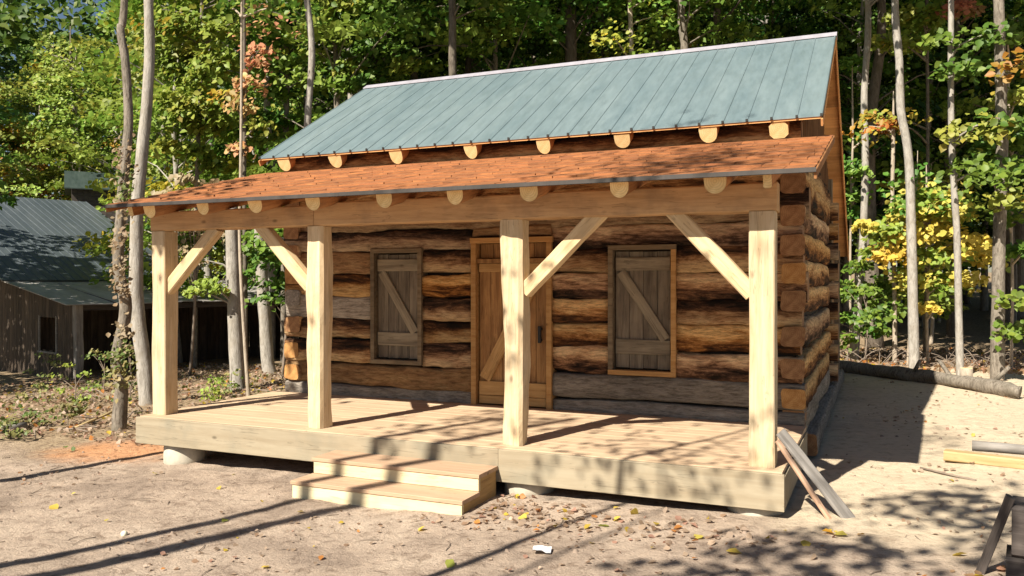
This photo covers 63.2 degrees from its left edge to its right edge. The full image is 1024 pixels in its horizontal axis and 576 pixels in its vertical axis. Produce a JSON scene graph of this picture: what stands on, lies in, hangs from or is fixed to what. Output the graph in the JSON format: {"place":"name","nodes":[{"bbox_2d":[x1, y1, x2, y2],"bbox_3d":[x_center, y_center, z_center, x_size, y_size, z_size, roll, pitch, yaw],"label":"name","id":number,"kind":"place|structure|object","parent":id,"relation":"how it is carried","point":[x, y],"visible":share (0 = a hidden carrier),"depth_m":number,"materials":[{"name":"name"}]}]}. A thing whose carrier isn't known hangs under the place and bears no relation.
{"place":"outdoors","nodes":[
{"label":"outdoors","id":0,"kind":"place"},
{"bbox_2d":[0,0,991,278],"label":"sky","id":1,"kind":"structure","parent":0,"point":[61,16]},
{"bbox_2d":[0,272,1023,575],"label":"ground","id":2,"kind":"structure","parent":0,"point":[892,486],"depth_m":6.90,"materials":[{"name":"soil"}]},
{"bbox_2d":[0,38,30,178],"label":"forest tree","id":3,"kind":"object","parent":2,"relation":"on","point":[6,65],"visible":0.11,"depth_m":48.02,"materials":[{"name":"green plant"}]},
{"bbox_2d":[0,416,32,438],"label":"weed","id":4,"kind":"object","parent":2,"relation":"on","point":[5,424],"visible":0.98,"depth_m":11.09,"materials":[{"name":"green plant"}]},
{"bbox_2d":[0,103,34,210],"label":"clearing tree","id":5,"kind":"object","parent":2,"relation":"on","point":[10,200],"visible":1,"depth_m":21.52,"materials":[{"name":"green plant"}]},
{"bbox_2d":[0,116,54,196],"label":"forest tree","id":6,"kind":"object","parent":2,"relation":"on","point":[5,130],"visible":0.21,"depth_m":38.01,"materials":[{"name":"green plant"}]},
{"bbox_2d":[0,403,56,426],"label":"weed","id":7,"kind":"object","parent":2,"relation":"on","point":[31,414],"visible":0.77,"depth_m":12.11,"materials":[{"name":"green plant"}]},
{"bbox_2d":[0,77,63,197],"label":"forest tree","id":8,"kind":"object","parent":2,"relation":"on","point":[4,89],"visible":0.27,"depth_m":36.29,"materials":[{"name":"green plant"}]},
{"bbox_2d":[0,128,69,198],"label":"forest tree","id":9,"kind":"object","parent":2,"relation":"on","point":[39,166],"visible":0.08,"depth_m":42.17,"materials":[{"name":"green plant"}]},
{"bbox_2d":[22,352,68,384],"bbox_3d":[-9.894,1.752,17.728,0.855,0.806,0.673,0,1,34],"label":"weed","id":10,"kind":"object","parent":2,"relation":"on","point":[51,363],"visible":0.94,"depth_m":17.73,"materials":[{"name":"green plant"}]},
{"bbox_2d":[1,32,109,199],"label":"forest tree","id":11,"kind":"object","parent":2,"relation":"on","point":[49,39],"visible":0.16,"depth_m":40.09,"materials":[{"name":"green plant"}]},
{"bbox_2d":[0,57,119,200],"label":"forest tree","id":12,"kind":"object","parent":2,"relation":"on","point":[63,80],"visible":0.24,"depth_m":35.88,"materials":[{"name":"green plant"}]},
{"bbox_2d":[2,40,117,200],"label":"forest tree","id":13,"kind":"object","parent":2,"relation":"on","point":[37,69],"visible":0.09,"depth_m":43.69,"materials":[{"name":"green plant"}]},
{"bbox_2d":[0,26,123,199],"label":"tree","id":14,"kind":"object","parent":2,"relation":"on","point":[73,108],"visible":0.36,"depth_m":36.74,"materials":[{"name":"green plant"}]},
{"bbox_2d":[38,399,91,425],"bbox_3d":[-6.511,1.852,12.118,0.547,0.454,0.757,0,1,24],"label":"weed","id":15,"kind":"object","parent":2,"relation":"on","point":[78,409],"visible":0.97,"depth_m":12.13,"materials":[{"name":"green plant"}]},
{"bbox_2d":[49,362,101,401],"bbox_3d":[-7.662,1.703,14.575,0.771,0.817,0.786,-1,1,-39],"label":"weed","id":16,"kind":"object","parent":2,"relation":"on","point":[85,373],"visible":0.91,"depth_m":14.58,"materials":[{"name":"green plant"}]},
{"bbox_2d":[81,348,113,388],"bbox_3d":[-8.145,1.639,16.574,0.703,0.931,0.679,0,1,24],"label":"weed","id":17,"kind":"object","parent":2,"relation":"on","point":[100,358],"visible":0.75,"depth_m":16.49,"materials":[{"name":"green plant"}]},
{"bbox_2d":[29,35,184,190],"bbox_3d":[-16.682,-4.227,35.678,6.764,13.008,6.763,0,1,-37],"label":"forest tree","id":18,"kind":"object","parent":2,"relation":"on","point":[68,146],"visible":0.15,"depth_m":34.73,"materials":[{"name":"green plant"}]},
{"bbox_2d":[64,171,160,249],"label":"tall shed","id":19,"kind":"structure","parent":2,"relation":"on","point":[75,182],"depth_m":32.48,"materials":[{"name":"metal"}]},
{"bbox_2d":[58,0,182,174],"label":"forest tree","id":20,"kind":"object","parent":2,"relation":"on","point":[108,40],"visible":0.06,"depth_m":37.29,"materials":[{"name":"green plant"}]},
{"bbox_2d":[102,0,140,430],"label":"tree","id":21,"kind":"object","parent":2,"relation":"on","point":[118,369],"visible":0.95,"depth_m":11.67,"materials":[{"name":"brown plant"}]},
{"bbox_2d":[129,0,154,405],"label":"tree","id":22,"kind":"object","parent":2,"relation":"on","point":[143,366],"visible":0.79,"depth_m":14.50,"materials":[{"name":"grey plant"}]},
{"bbox_2d":[1,372,282,450],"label":"ground cover","id":23,"kind":"object","parent":2,"relation":"on","point":[73,448],"visible":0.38,"depth_m":15.41,"materials":[{"name":"green plant"}]},
{"bbox_2d":[0,197,297,379],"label":"old barn","id":24,"kind":"structure","parent":2,"relation":"on","point":[52,302],"depth_m":22.03,"materials":[{"name":"corrugated tin"},{"name":"dark weathered timber"}]},
{"bbox_2d":[37,315,57,353],"bbox_3d":[-11.176,1.119,20.020,1.040,0.900,0.050,0,1,38],"label":"window frame","id":25,"kind":"structure","parent":24,"relation":"in","point":[56,317],"depth_m":19.87,"materials":[{"name":"grey wood"}]},
{"bbox_2d":[72,0,227,280],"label":"forest tree","id":26,"kind":"object","parent":2,"relation":"on","point":[105,120],"visible":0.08,"depth_m":28.79,"materials":[{"name":"green plant"}]},
{"bbox_2d":[68,0,270,362],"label":"forest tree","id":27,"kind":"object","parent":2,"relation":"on","point":[114,56],"visible":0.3,"depth_m":22.46,"materials":[{"name":"green plant"}]},
{"bbox_2d":[144,171,224,375],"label":"tree","id":28,"kind":"object","parent":2,"relation":"on","point":[185,239],"visible":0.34,"depth_m":19.46,"materials":[{"name":"green plant"}]},
{"bbox_2d":[163,446,206,464],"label":"concrete pier","id":29,"kind":"structure","parent":2,"relation":"on","point":[175,455],"depth_m":9.25,"materials":[{"name":"concrete"}]},
{"bbox_2d":[95,0,306,278],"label":"forest tree","id":30,"kind":"object","parent":2,"relation":"on","point":[250,38],"visible":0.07,"depth_m":25.35,"materials":[{"name":"green plant"}]},
{"bbox_2d":[143,74,275,290],"bbox_3d":[-11.631,-3.211,32.958,5.708,10.978,5.708,0,1,-7],"label":"forest tree","id":31,"kind":"object","parent":2,"relation":"on","point":[254,94],"visible":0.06,"depth_m":32.61,"materials":[{"name":"green plant"}]},
{"bbox_2d":[125,0,296,367],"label":"tree","id":32,"kind":"object","parent":2,"relation":"on","point":[201,62],"visible":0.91,"depth_m":20.96,"materials":[{"name":"green plant"}]},
{"bbox_2d":[181,207,245,389],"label":"tree","id":33,"kind":"object","parent":2,"relation":"on","point":[230,291],"visible":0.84,"depth_m":16.32,"materials":[{"name":"grey plant"}]},
{"bbox_2d":[197,375,231,401],"bbox_3d":[-5.205,1.775,14.405,0.482,0.553,0.734,0,1,13],"label":"weed","id":34,"kind":"object","parent":2,"relation":"on","point":[215,392],"visible":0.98,"depth_m":14.39,"materials":[{"name":"green plant"}]},
{"bbox_2d":[199,0,305,395],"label":"sapling","id":35,"kind":"object","parent":2,"relation":"on","point":[251,9],"visible":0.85,"depth_m":14.86,"materials":[{"name":"beige plant"}]},
{"bbox_2d":[207,0,299,367],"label":"sapling","id":36,"kind":"object","parent":2,"relation":"on","point":[235,98],"visible":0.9,"depth_m":18.05,"materials":[{"name":"leaf"},{"name":"tan grey bark"}]},
{"bbox_2d":[222,228,287,376],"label":"tree","id":37,"kind":"object","parent":2,"relation":"on","point":[260,252],"visible":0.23,"depth_m":17.95,"materials":[{"name":"green plant"}]},
{"bbox_2d":[254,229,276,373],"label":"tree","id":38,"kind":"object","parent":2,"relation":"on","point":[266,343],"visible":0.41,"depth_m":19.52,"materials":[{"name":"grey plant"}]},
{"bbox_2d":[208,1,325,205],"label":"forest tree","id":39,"kind":"object","parent":2,"relation":"on","point":[294,108],"depth_m":35.12,"materials":[{"name":"green plant"}]},
{"bbox_2d":[155,0,393,358],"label":"forest tree","id":40,"kind":"object","parent":2,"relation":"on","point":[217,147],"visible":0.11,"depth_m":23.96,"materials":[{"name":"green plant"}]},
{"bbox_2d":[207,0,347,362],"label":"tree","id":41,"kind":"object","parent":2,"relation":"on","point":[284,124],"visible":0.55,"depth_m":22.00,"materials":[{"name":"green plant"}]},
{"bbox_2d":[217,0,356,278],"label":"forest tree","id":42,"kind":"object","parent":2,"relation":"on","point":[330,98],"visible":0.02,"depth_m":28.41,"materials":[{"name":"green plant"}]},
{"bbox_2d":[304,0,314,127],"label":"tree","id":43,"kind":"object","parent":2,"relation":"on","point":[311,68],"visible":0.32,"depth_m":17.20,"materials":[{"name":"grey plant"}]},
{"bbox_2d":[215,0,436,267],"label":"forest tree","id":44,"kind":"object","parent":2,"relation":"on","point":[332,28],"visible":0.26,"depth_m":20.28,"materials":[{"name":"green plant"}]},
{"bbox_2d":[247,0,477,145],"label":"forest tree","id":45,"kind":"object","parent":2,"relation":"on","point":[429,63],"visible":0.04,"depth_m":26.03,"materials":[{"name":"green plant"}]},
{"bbox_2d":[267,0,480,124],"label":"forest tree","id":46,"kind":"object","parent":2,"relation":"on","point":[304,74],"visible":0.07,"depth_m":21.84,"materials":[{"name":"green plant"}]},
{"bbox_2d":[290,0,490,112],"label":"forest tree","id":47,"kind":"object","parent":2,"relation":"on","point":[428,52],"visible":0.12,"depth_m":27.72,"materials":[{"name":"green plant"}]},
{"bbox_2d":[290,450,497,514],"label":"wooden steps","id":48,"kind":"structure","parent":2,"relation":"on","point":[326,480],"depth_m":7.44,"materials":[{"name":"wood"}]},
{"bbox_2d":[312,0,530,96],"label":"tree","id":49,"kind":"object","parent":2,"relation":"on","point":[378,53],"visible":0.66,"depth_m":21.39,"materials":[{"name":"green plant"}]},
{"bbox_2d":[318,0,539,79],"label":"forest tree","id":50,"kind":"object","parent":2,"relation":"on","point":[504,51],"visible":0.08,"depth_m":24.91,"materials":[{"name":"green plant"}]},
{"bbox_2d":[376,0,538,75],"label":"tree","id":51,"kind":"object","parent":2,"relation":"on","point":[451,8],"visible":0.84,"depth_m":20.11,"materials":[{"name":"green plant"}]},
{"bbox_2d":[104,32,848,511],"bbox_3d":[0.853,-0.731,12.161,7.430,5.202,9.741,0,1,24],"label":"log cabin","id":52,"kind":"object","parent":2,"relation":"on","point":[632,262],"visible":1,"depth_m":9.32,"materials":[{"name":"brown wood"}]},
{"bbox_2d":[370,248,425,358],"bbox_3d":[-1.463,0.209,10.752,0.762,1.432,0.165,0,1,24],"label":"window frame","id":53,"kind":"structure","parent":52,"relation":"in","point":[374,347],"depth_m":10.82,"materials":[{"name":"brown wood"}]},
{"bbox_2d":[479,263,545,406],"bbox_3d":[0.008,0.562,10.085,0.894,1.723,0.105,0,1,24],"label":"door","id":54,"kind":"structure","parent":52,"relation":"in","point":[492,340],"depth_m":10.16,"materials":[{"name":"brown wood"}]},
{"bbox_2d":[608,244,676,369],"bbox_3d":[1.487,0.224,9.440,0.781,1.422,0.165,0,1,24],"label":"window frame","id":55,"kind":"structure","parent":52,"relation":"in","point":[612,249],"depth_m":9.51,"materials":[{"name":"brown wood"}]},
{"bbox_2d":[378,0,579,80],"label":"forest tree","id":56,"kind":"object","parent":2,"relation":"on","point":[468,62],"visible":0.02,"depth_m":27.19,"materials":[{"name":"green plant"}]},
{"bbox_2d":[394,0,571,70],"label":"forest tree","id":57,"kind":"object","parent":2,"relation":"on","point":[468,32],"visible":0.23,"depth_m":21.82,"materials":[{"name":"green plant"}]},
{"bbox_2d":[0,0,981,296],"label":"wood","id":58,"kind":"object","parent":2,"relation":"on","point":[18,18],"visible":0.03,"depth_m":55.57,"materials":[{"name":"green plant"}]},
{"bbox_2d":[445,4,541,74],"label":"forest tree","id":59,"kind":"object","parent":2,"relation":"on","point":[461,70],"visible":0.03,"depth_m":32.23,"materials":[{"name":"green plant"}]},
{"bbox_2d":[0,337,1023,575],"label":"fallen leaves","id":60,"kind":"object","parent":2,"relation":"on","point":[642,526],"depth_m":13.22,"materials":[{"name":"plant"}]},
{"bbox_2d":[7,435,1023,575],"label":"dirt clods","id":61,"kind":"object","parent":2,"relation":"on","point":[575,550],"visible":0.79,"depth_m":6.78,"materials":[{"name":"soil"}]},
{"bbox_2d":[505,482,553,495],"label":"concrete pier","id":62,"kind":"structure","parent":2,"relation":"on","point":[525,490],"depth_m":7.53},
{"bbox_2d":[440,0,623,66],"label":"forest tree","id":63,"kind":"object","parent":2,"relation":"on","point":[591,55],"visible":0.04,"depth_m":25.25,"materials":[{"name":"green plant"}]},
{"bbox_2d":[487,0,651,62],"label":"tree","id":64,"kind":"object","parent":2,"relation":"on","point":[566,48],"visible":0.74,"depth_m":23.85,"materials":[{"name":"green plant"}]},
{"bbox_2d":[516,0,661,65],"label":"forest tree","id":65,"kind":"object","parent":2,"relation":"on","point":[597,27],"visible":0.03,"depth_m":27.84,"materials":[{"name":"green plant"}]},
{"bbox_2d":[511,0,673,61],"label":"forest tree","id":66,"kind":"object","parent":2,"relation":"on","point":[533,50],"visible":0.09,"depth_m":24.30,"materials":[{"name":"green plant"}]},
{"bbox_2d":[589,0,679,58],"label":"tree","id":67,"kind":"object","parent":2,"relation":"on","point":[632,4],"visible":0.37,"depth_m":20.98,"materials":[{"name":"beige plant"}]},
{"bbox_2d":[577,0,741,60],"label":"forest tree","id":68,"kind":"object","parent":2,"relation":"on","point":[677,38],"visible":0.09,"depth_m":25.27,"materials":[{"name":"green plant"}]},
{"bbox_2d":[581,0,748,49],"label":"tree","id":69,"kind":"object","parent":2,"relation":"on","point":[682,28],"visible":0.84,"depth_m":22.33,"materials":[{"name":"green plant"}]},
{"bbox_2d":[598,0,799,45],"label":"forest tree","id":70,"kind":"object","parent":2,"relation":"on","point":[786,29],"visible":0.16,"depth_m":25.86,"materials":[{"name":"green plant"}]},
{"bbox_2d":[728,506,785,515],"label":"concrete pier","id":71,"kind":"structure","parent":2,"relation":"on","point":[749,512],"depth_m":6.70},
{"bbox_2d":[687,0,863,130],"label":"forest tree","id":72,"kind":"object","parent":2,"relation":"on","point":[804,24],"visible":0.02,"depth_m":30.25,"materials":[{"name":"green plant"}]},
{"bbox_2d":[700,0,861,164],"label":"forest tree","id":73,"kind":"object","parent":2,"relation":"on","point":[765,7],"visible":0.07,"depth_m":27.41,"materials":[{"name":"green plant"}]},
{"bbox_2d":[775,439,831,518],"bbox_3d":[2.324,1.542,6.607,0.052,0.760,0.037,-24,-12,-39],"label":"leaning board","id":74,"kind":"object","parent":2,"relation":"on","point":[805,483],"visible":0.85,"depth_m":6.59,"materials":[{"name":"wood"}]},
{"bbox_2d":[776,428,855,518],"bbox_3d":[2.435,1.514,6.655,0.122,0.891,0.037,-30,-13,-30],"label":"leaning board","id":75,"kind":"object","parent":2,"relation":"on","point":[824,487],"visible":0.94,"depth_m":6.64,"materials":[{"name":"grey wood"}]},
{"bbox_2d":[772,0,877,359],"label":"tree","id":76,"kind":"object","parent":2,"relation":"on","point":[830,4],"visible":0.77,"depth_m":19.52,"materials":[{"name":"grey plant"}]},
{"bbox_2d":[838,54,882,347],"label":"understory tree","id":77,"kind":"object","parent":2,"relation":"on","point":[856,167],"visible":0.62,"depth_m":19.89,"materials":[{"name":"green plant"}]},
{"bbox_2d":[786,0,937,316],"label":"forest tree","id":78,"kind":"object","parent":2,"relation":"on","point":[841,267],"visible":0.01,"depth_m":32.96,"materials":[{"name":"green plant"}]},
{"bbox_2d":[780,0,947,331],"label":"forest tree","id":79,"kind":"object","parent":2,"relation":"on","point":[845,88],"visible":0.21,"depth_m":27.23,"materials":[{"name":"green plant"}]},
{"bbox_2d":[840,258,907,359],"bbox_3d":[7.962,0.516,18.918,2.203,2.457,2.532,0,1,24],"label":"bush","id":80,"kind":"object","parent":2,"relation":"on","point":[872,292],"visible":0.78,"depth_m":18.62,"materials":[{"name":"green plant"}]},
{"bbox_2d":[807,0,946,327],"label":"forest tree","id":81,"kind":"object","parent":2,"relation":"on","point":[845,275],"visible":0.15,"depth_m":28.98,"materials":[{"name":"green plant"}]},
{"bbox_2d":[772,0,993,347],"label":"forest tree","id":82,"kind":"object","parent":2,"relation":"on","point":[877,66],"visible":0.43,"depth_m":22.58,"materials":[{"name":"green plant"}]},
{"bbox_2d":[779,0,990,318],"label":"forest tree","id":83,"kind":"object","parent":2,"relation":"on","point":[820,27],"visible":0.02,"depth_m":31.47,"materials":[{"name":"green plant"}]},
{"bbox_2d":[842,91,933,361],"bbox_3d":[8.124,-1.239,18.373,1.935,6.151,2.030,0,1,-32],"label":"sapling","id":84,"kind":"object","parent":2,"relation":"on","point":[891,133],"visible":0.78,"depth_m":18.19,"materials":[{"name":"orange plant"}]},
{"bbox_2d":[891,0,919,368],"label":"tree","id":85,"kind":"object","parent":2,"relation":"on","point":[913,316],"visible":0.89,"depth_m":16.99,"materials":[{"name":"grey plant"}]},
{"bbox_2d":[848,140,980,343],"bbox_3d":[11.306,-1.170,23.234,4.508,5.839,3.334,-1,1,-44],"label":"understory tree","id":86,"kind":"object","parent":2,"relation":"on","point":[934,296],"visible":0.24,"depth_m":22.88,"materials":[{"name":"green plant"}]},
{"bbox_2d":[845,12,992,318],"bbox_3d":[16.152,-5.092,33.301,6.422,13.034,5.684,0,1,26],"label":"forest tree","id":87,"kind":"object","parent":2,"relation":"on","point":[978,228],"visible":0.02,"depth_m":31.58,"materials":[{"name":"green plant"}]},
{"bbox_2d":[866,151,972,367],"bbox_3d":[8.560,-0.533,17.536,2.024,4.751,1.881,0,1,24],"label":"sapling","id":88,"kind":"object","parent":2,"relation":"on","point":[891,183],"visible":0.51,"depth_m":17.43,"materials":[{"name":"green plant"}]},
{"bbox_2d":[859,0,986,360],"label":"tree","id":89,"kind":"object","parent":2,"relation":"on","point":[929,17],"visible":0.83,"depth_m":18.57,"materials":[{"name":"green plant"}]},
{"bbox_2d":[833,0,1014,327],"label":"forest tree","id":90,"kind":"object","parent":2,"relation":"on","point":[935,147],"visible":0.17,"depth_m":27.82,"materials":[{"name":"green plant"}]},
{"bbox_2d":[851,165,1010,364],"bbox_3d":[9.034,-0.452,18.026,3.126,4.551,3.230,0,1,24],"label":"young maple","id":91,"kind":"object","parent":2,"relation":"on","point":[973,248],"visible":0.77,"depth_m":17.56,"materials":[{"name":"beige plant"}]},
{"bbox_2d":[840,359,1021,398],"bbox_3d":[7.262,1.490,15.268,0.443,0.552,5.002,0,1,-17],"label":"fallen log","id":92,"kind":"object","parent":2,"relation":"on","point":[996,386],"visible":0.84,"depth_m":14.55,"materials":[{"name":"wood"}]},
{"bbox_2d":[884,6,994,316],"bbox_3d":[17.642,-5.610,34.073,5.349,13.956,5.561,0,1,-5],"label":"forest tree","id":93,"kind":"object","parent":2,"relation":"on","point":[979,218],"visible":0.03,"depth_m":34.05,"materials":[{"name":"green plant"}]},
{"bbox_2d":[876,0,1023,337],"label":"forest tree","id":94,"kind":"object","parent":2,"relation":"on","point":[950,327],"visible":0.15,"depth_m":24.98,"materials":[{"name":"green plant"}]},
{"bbox_2d":[890,0,1023,322],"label":"forest tree","id":95,"kind":"object","parent":2,"relation":"on","point":[1007,281],"visible":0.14,"depth_m":26.14,"materials":[{"name":"green plant"}]},
{"bbox_2d":[930,78,993,310],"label":"forest tree","id":96,"kind":"object","parent":2,"relation":"on","point":[984,300],"visible":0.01,"depth_m":38.10,"materials":[{"name":"grey plant"}]},
{"bbox_2d":[909,0,1023,182],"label":"forest tree","id":97,"kind":"object","parent":2,"relation":"on","point":[967,104],"visible":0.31,"depth_m":22.70,"materials":[{"name":"green plant"}]},
{"bbox_2d":[916,0,1023,375],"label":"tree","id":98,"kind":"object","parent":2,"relation":"on","point":[950,138],"visible":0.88,"depth_m":15.38,"materials":[{"name":"grey plant"}]},
{"bbox_2d":[933,7,1023,320],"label":"forest tree","id":99,"kind":"object","parent":2,"relation":"on","point":[967,145],"visible":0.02,"depth_m":29.45,"materials":[{"name":"green plant"}]},
{"bbox_2d":[943,449,1023,468],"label":"plank","id":100,"kind":"object","parent":2,"relation":"on","point":[978,458],"visible":1,"depth_m":8.25,"materials":[{"name":"wood"}]},
{"bbox_2d":[972,440,1023,454],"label":"pole","id":101,"kind":"object","parent":100,"relation":"on","point":[996,447],"visible":1,"depth_m":8.39,"materials":[{"name":"grey wood"}]},
{"bbox_2d":[944,12,1023,319],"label":"forest tree","id":102,"kind":"object","parent":2,"relation":"on","point":[1017,226],"visible":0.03,"depth_m":31.75,"materials":[{"name":"green plant"}]},
{"bbox_2d":[956,0,1023,380],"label":"tree","id":103,"kind":"object","parent":2,"relation":"on","point":[1002,198],"visible":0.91,"depth_m":14.99,"materials":[{"name":"grey plant"}]},
{"bbox_2d":[956,38,1023,316],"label":"forest tree","id":104,"kind":"object","parent":2,"relation":"on","point":[1022,265],"visible":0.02,"depth_m":33.76,"materials":[{"name":"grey plant"}]},
{"bbox_2d":[966,15,1023,371],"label":"understory tree","id":105,"kind":"object","parent":2,"relation":"on","point":[1013,252],"visible":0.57,"depth_m":16.35,"materials":[{"name":"green plant"}]},
{"bbox_2d":[976,493,1014,574],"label":"leaning plank","id":106,"kind":"object","parent":2,"relation":"on","point":[996,531],"visible":0.98,"depth_m":5.18,"materials":[{"name":"wood"}]},
{"bbox_2d":[1006,544,1023,575],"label":"stacked timber","id":107,"kind":"object","parent":2,"relation":"on","point":[1014,566],"visible":0.77,"depth_m":5.10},
{"bbox_2d":[1011,496,1023,558],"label":"stacked timber","id":108,"kind":"object","parent":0,"point":[1017,544],"visible":0.92,"depth_m":5.09,"materials":[{"name":"wood"}]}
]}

